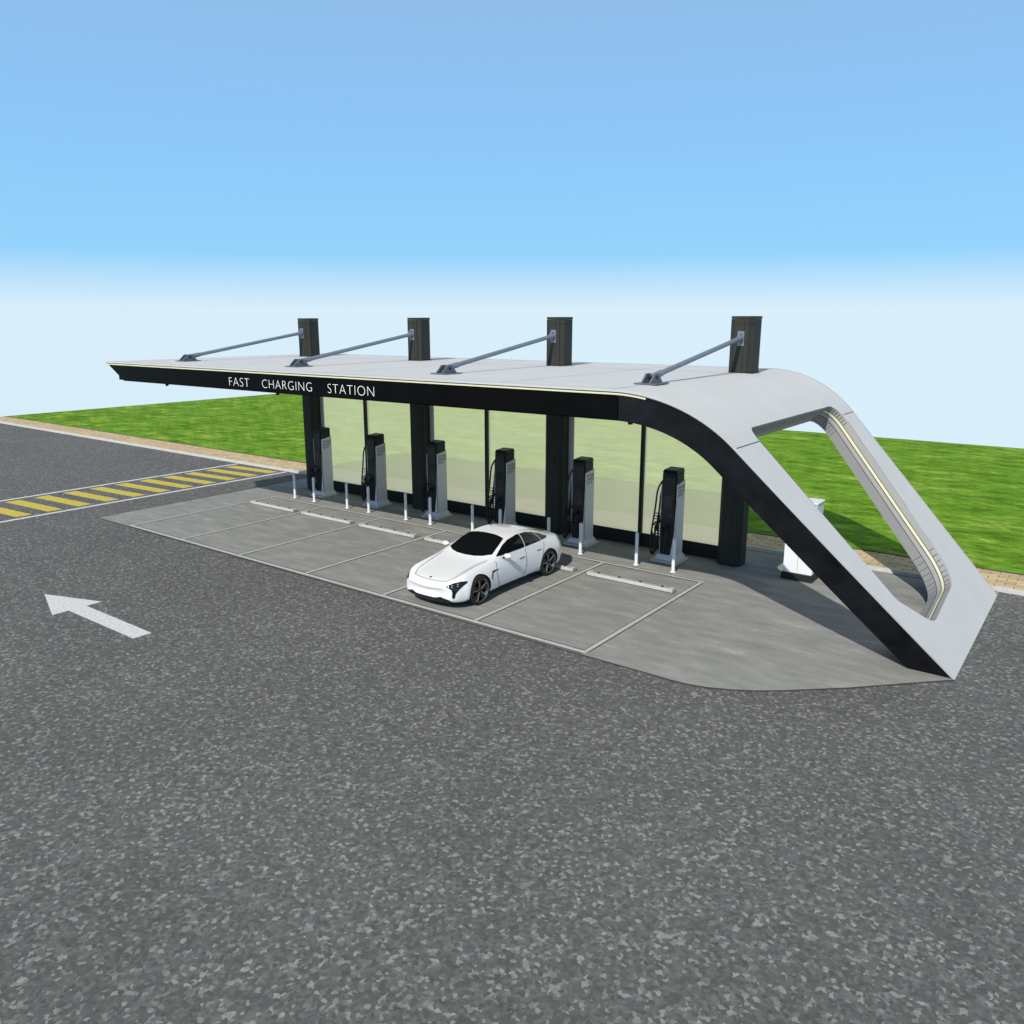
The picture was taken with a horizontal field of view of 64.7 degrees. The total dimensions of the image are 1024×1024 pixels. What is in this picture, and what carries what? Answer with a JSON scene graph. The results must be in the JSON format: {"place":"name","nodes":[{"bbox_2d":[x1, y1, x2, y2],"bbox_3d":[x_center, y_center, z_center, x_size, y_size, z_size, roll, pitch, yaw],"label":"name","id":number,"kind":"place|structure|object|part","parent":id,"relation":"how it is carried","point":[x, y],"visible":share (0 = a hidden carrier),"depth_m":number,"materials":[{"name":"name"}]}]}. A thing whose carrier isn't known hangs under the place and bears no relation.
{"place":"outdoors","nodes":[
{"label":"outdoors","id":0,"kind":"place"},
{"bbox_2d":[0,423,1023,1023],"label":"asphalt ground","id":1,"kind":"structure","parent":0,"point":[236,791],"depth_m":11.31,"materials":[{"name":"grey asphalt"}]},
{"bbox_2d":[45,594,150,638],"bbox_3d":[-9.982,2.398,19.125,4.660,0.001,1.180,10,16,36],"label":"road arrow marking","id":2,"kind":"object","parent":1,"relation":"on","point":[61,604],"visible":1,"depth_m":19.18,"materials":[{"name":"white paint"}]},
{"bbox_2d":[0,466,276,516],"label":"yellow hatched crossing","id":3,"kind":"object","parent":1,"relation":"on","point":[9,512],"visible":1,"depth_m":33.13,"materials":[{"name":"paint"}]},
{"bbox_2d":[0,464,284,522],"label":"crossing border lines","id":4,"kind":"object","parent":1,"relation":"on","point":[126,499],"visible":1,"depth_m":32.93,"materials":[{"name":"white paint"}]},
{"bbox_2d":[0,421,1023,595],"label":"kerb","id":5,"kind":"structure","parent":1,"relation":"on","point":[918,575],"depth_m":30.60,"materials":[{"name":"stone"}]},
{"bbox_2d":[99,478,998,689],"bbox_3d":[-1.091,1.121,24.555,26.470,0.001,9.855,10,16,36],"label":"concrete parking pad","id":6,"kind":"object","parent":1,"relation":"on","point":[755,621],"visible":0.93,"depth_m":20.36,"materials":[{"name":"grey concrete"}]},
{"bbox_2d":[250,500,296,511],"bbox_3d":[-8.894,-0.233,30.098,2.600,0.105,0.230,10,16,36],"label":"wheel stop","id":7,"kind":"object","parent":6,"relation":"on","point":[273,506],"visible":1,"depth_m":29.98,"materials":[{"name":"concrete"}]},
{"bbox_2d":[293,474,296,497],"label":"bollard","id":8,"kind":"object","parent":6,"relation":"on","point":[294,485],"visible":1,"depth_m":31.52,"materials":[{"name":"white metal"}]},
{"bbox_2d":[312,477,316,501],"bbox_3d":[-7.574,-0.864,30.884,0.160,0.957,0.160,10,16,36],"label":"bollard","id":9,"kind":"object","parent":6,"relation":"on","point":[313,488],"visible":1,"depth_m":30.85,"materials":[{"name":"white metal"}]},
{"bbox_2d":[309,427,338,497],"bbox_3d":[-7.491,-1.972,31.831,0.916,2.700,0.802,10,16,36],"label":"ev charger","id":10,"kind":"object","parent":6,"relation":"on","point":[322,467],"visible":0.96,"depth_m":31.69,"materials":[{"name":"metal"}]},
{"bbox_2d":[301,511,353,524],"bbox_3d":[-6.494,0.177,28.345,2.600,0.105,0.230,10,16,36],"label":"wheel stop","id":11,"kind":"object","parent":6,"relation":"on","point":[331,518],"visible":1,"depth_m":28.25,"materials":[{"name":"concrete"}]},
{"bbox_2d":[345,483,349,508],"bbox_3d":[-6.086,-0.610,29.798,0.160,0.957,0.160,10,16,36],"label":"bollard","id":12,"kind":"object","parent":6,"relation":"on","point":[346,493],"visible":1,"depth_m":29.76,"materials":[{"name":"white metal"}]},
{"bbox_2d":[367,486,370,512],"bbox_3d":[-5.174,-0.454,29.132,0.160,0.957,0.160,10,16,36],"label":"bollard","id":13,"kind":"object","parent":6,"relation":"on","point":[368,502],"visible":1,"depth_m":29.11,"materials":[{"name":"white metal"}]},
{"bbox_2d":[361,433,392,508],"bbox_3d":[-5.091,-1.561,30.078,0.916,2.700,0.802,10,16,36],"label":"ev charger","id":14,"kind":"object","parent":6,"relation":"on","point":[375,468],"visible":0.94,"depth_m":29.93,"materials":[{"name":"metal"}]},
{"bbox_2d":[359,523,417,537],"bbox_3d":[-4.094,0.588,26.593,2.600,0.105,0.230,10,16,36],"label":"wheel stop","id":15,"kind":"object","parent":6,"relation":"on","point":[388,530],"visible":1,"depth_m":26.49,"materials":[{"name":"concrete"}]},
{"bbox_2d":[404,493,407,519],"bbox_3d":[-3.686,-0.199,28.045,0.160,0.957,0.160,10,16,36],"label":"bollard","id":16,"kind":"object","parent":6,"relation":"on","point":[405,502],"visible":1,"depth_m":28.00,"materials":[{"name":"white metal"}]},
{"bbox_2d":[129,496,703,652],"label":"parking bay lines","id":17,"kind":"object","parent":6,"relation":"on","point":[599,642],"visible":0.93,"depth_m":21.77,"materials":[{"name":"grey paint"}]},
{"bbox_2d":[130,496,702,653],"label":"parking bay line edges","id":18,"kind":"object","parent":6,"relation":"on","point":[431,607],"visible":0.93,"depth_m":21.53,"materials":[{"name":"white paint"}]},
{"bbox_2d":[428,497,432,524],"bbox_3d":[-2.774,-0.043,27.379,0.160,0.957,0.160,10,16,36],"label":"bollard","id":19,"kind":"object","parent":6,"relation":"on","point":[430,512],"visible":1,"depth_m":27.36,"materials":[{"name":"white metal"}]},
{"bbox_2d":[420,440,452,519],"bbox_3d":[-2.691,-1.151,28.326,0.916,2.700,0.802,10,16,36],"label":"ev charger","id":20,"kind":"object","parent":6,"relation":"on","point":[435,486],"visible":0.96,"depth_m":28.18,"materials":[{"name":"plastic"}]},
{"bbox_2d":[424,536,451,544],"bbox_3d":[-1.694,0.998,24.840,2.600,0.105,0.230,10,16,36],"label":"wheel stop","id":21,"kind":"object","parent":6,"relation":"on","point":[434,540],"visible":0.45,"depth_m":25.31,"materials":[{"name":"concrete"}]},
{"bbox_2d":[471,504,473,529],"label":"bollard","id":22,"kind":"object","parent":6,"relation":"on","point":[472,516],"visible":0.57,"depth_m":26.24,"materials":[{"name":"white metal"}]},
{"bbox_2d":[406,524,561,604],"bbox_3d":[-0.619,1.166,21.285,2.293,1.399,4.940,10,16,36],"label":"white car","id":23,"kind":"object","parent":6,"relation":"on","point":[476,566],"visible":1,"depth_m":20.39,"materials":[{"name":"paint"}]},
{"bbox_3d":[0.227,0.743,21.091,0.249,0.318,2.305,10,16,36],"label":"side window","id":24,"kind":"part","parent":23,"relation":"part of","materials":[{"name":"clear glass"}]},
{"bbox_3d":[0.309,0.400,22.376,1.013,0.244,0.768,10,16,36],"label":"rear window","id":25,"kind":"part","parent":23,"relation":"part of","materials":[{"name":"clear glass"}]},
{"bbox_2d":[499,509,501,523],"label":"bollard","id":26,"kind":"object","parent":6,"relation":"on","point":[500,516],"visible":0.47,"depth_m":25.54,"materials":[{"name":"white metal"}]},
{"bbox_2d":[486,447,516,524],"bbox_3d":[-0.291,-0.741,26.573,0.916,2.700,0.802,10,16,36],"label":"ev charger","id":27,"kind":"object","parent":6,"relation":"on","point":[503,491],"visible":0.98,"depth_m":26.40,"materials":[{"name":"plastic"}]},
{"bbox_2d":[98,478,953,690],"bbox_3d":[-1.128,1.127,24.511,26.504,0.001,9.780,10,16,36],"label":"pad edge joint","id":28,"kind":"object","parent":6,"relation":"on","point":[546,644],"visible":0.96,"depth_m":16.99,"materials":[{"name":"grey concrete"}]},
{"bbox_2d":[547,517,549,531],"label":"bollard","id":29,"kind":"object","parent":6,"relation":"on","point":[548,523],"visible":0.45,"depth_m":24.44,"materials":[{"name":"white metal"}]},
{"bbox_2d":[105,316,997,679],"bbox_3d":[-0.648,-2.374,24.431,26.582,6.858,9.511,10,16,36],"label":"charging station","id":30,"kind":"object","parent":6,"relation":"on","point":[721,420],"visible":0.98,"depth_m":20.19,"materials":[{"name":"metal"}]},
{"bbox_2d":[555,563,576,571],"bbox_3d":[0.706,1.408,23.087,2.600,0.105,0.230,10,16,36],"label":"wheel stop","id":31,"kind":"object","parent":6,"relation":"on","point":[565,568],"visible":0.3,"depth_m":22.46,"materials":[{"name":"concrete"}]},
{"bbox_2d":[578,523,582,554],"bbox_3d":[2.026,0.777,23.874,0.160,0.957,0.160,10,16,36],"label":"bollard","id":32,"kind":"object","parent":6,"relation":"on","point":[580,539],"visible":1,"depth_m":23.84,"materials":[{"name":"white metal"}]},
{"bbox_2d":[562,456,598,548],"bbox_3d":[2.109,-0.330,24.821,0.916,2.700,0.802,10,16,36],"label":"ev charger","id":33,"kind":"object","parent":6,"relation":"on","point":[580,507],"visible":1,"depth_m":24.68,"materials":[{"name":"plastic"}]},
{"bbox_2d":[586,570,675,593],"bbox_3d":[3.106,1.819,21.335,2.600,0.105,0.230,10,16,36],"label":"wheel stop","id":34,"kind":"object","parent":6,"relation":"on","point":[632,582],"visible":1,"depth_m":21.24,"materials":[{"name":"concrete"}]},
{"bbox_2d":[633,532,638,565],"bbox_3d":[3.514,1.032,22.788,0.160,0.957,0.160,10,16,36],"label":"bollard","id":35,"kind":"object","parent":6,"relation":"on","point":[636,548],"visible":1,"depth_m":22.75,"materials":[{"name":"white metal"}]},
{"bbox_2d":[650,466,688,565],"bbox_3d":[4.509,0.080,23.068,0.916,2.700,0.802,10,16,36],"label":"ev charger","id":36,"kind":"object","parent":6,"relation":"on","point":[670,516],"visible":1,"depth_m":22.92,"materials":[{"name":"plastic"}]},
{"bbox_2d":[670,538,675,572],"bbox_3d":[4.426,1.188,22.122,0.160,0.957,0.160,10,16,36],"label":"bollard","id":37,"kind":"object","parent":6,"relation":"on","point":[673,556],"visible":1,"depth_m":22.09,"materials":[{"name":"white metal"}]},
{"bbox_2d":[781,498,824,583],"bbox_3d":[7.756,0.721,21.540,0.820,2.150,0.660,10,16,36],"label":"utility cabinet","id":38,"kind":"object","parent":6,"relation":"on","point":[796,567],"visible":0.32,"depth_m":21.46,"materials":[{"name":"white metal"}]},
{"bbox_2d":[0,416,1023,590],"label":"brick sidewalk","id":39,"kind":"structure","parent":0,"point":[1005,580],"depth_m":30.65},
{"bbox_2d":[0,0,1023,448],"label":"sky","id":40,"kind":"structure","parent":0,"point":[178,178],"materials":[{"name":"blue"}]},
{"bbox_2d":[9,393,1023,573],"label":"grass field","id":41,"kind":"structure","parent":0,"point":[971,496],"depth_m":40.89,"materials":[{"name":"green plant"}]},
{"bbox_2d":[5,416,1023,575],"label":"grass edging","id":42,"kind":"object","parent":41,"relation":"on","point":[522,496],"depth_m":31.26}
]}

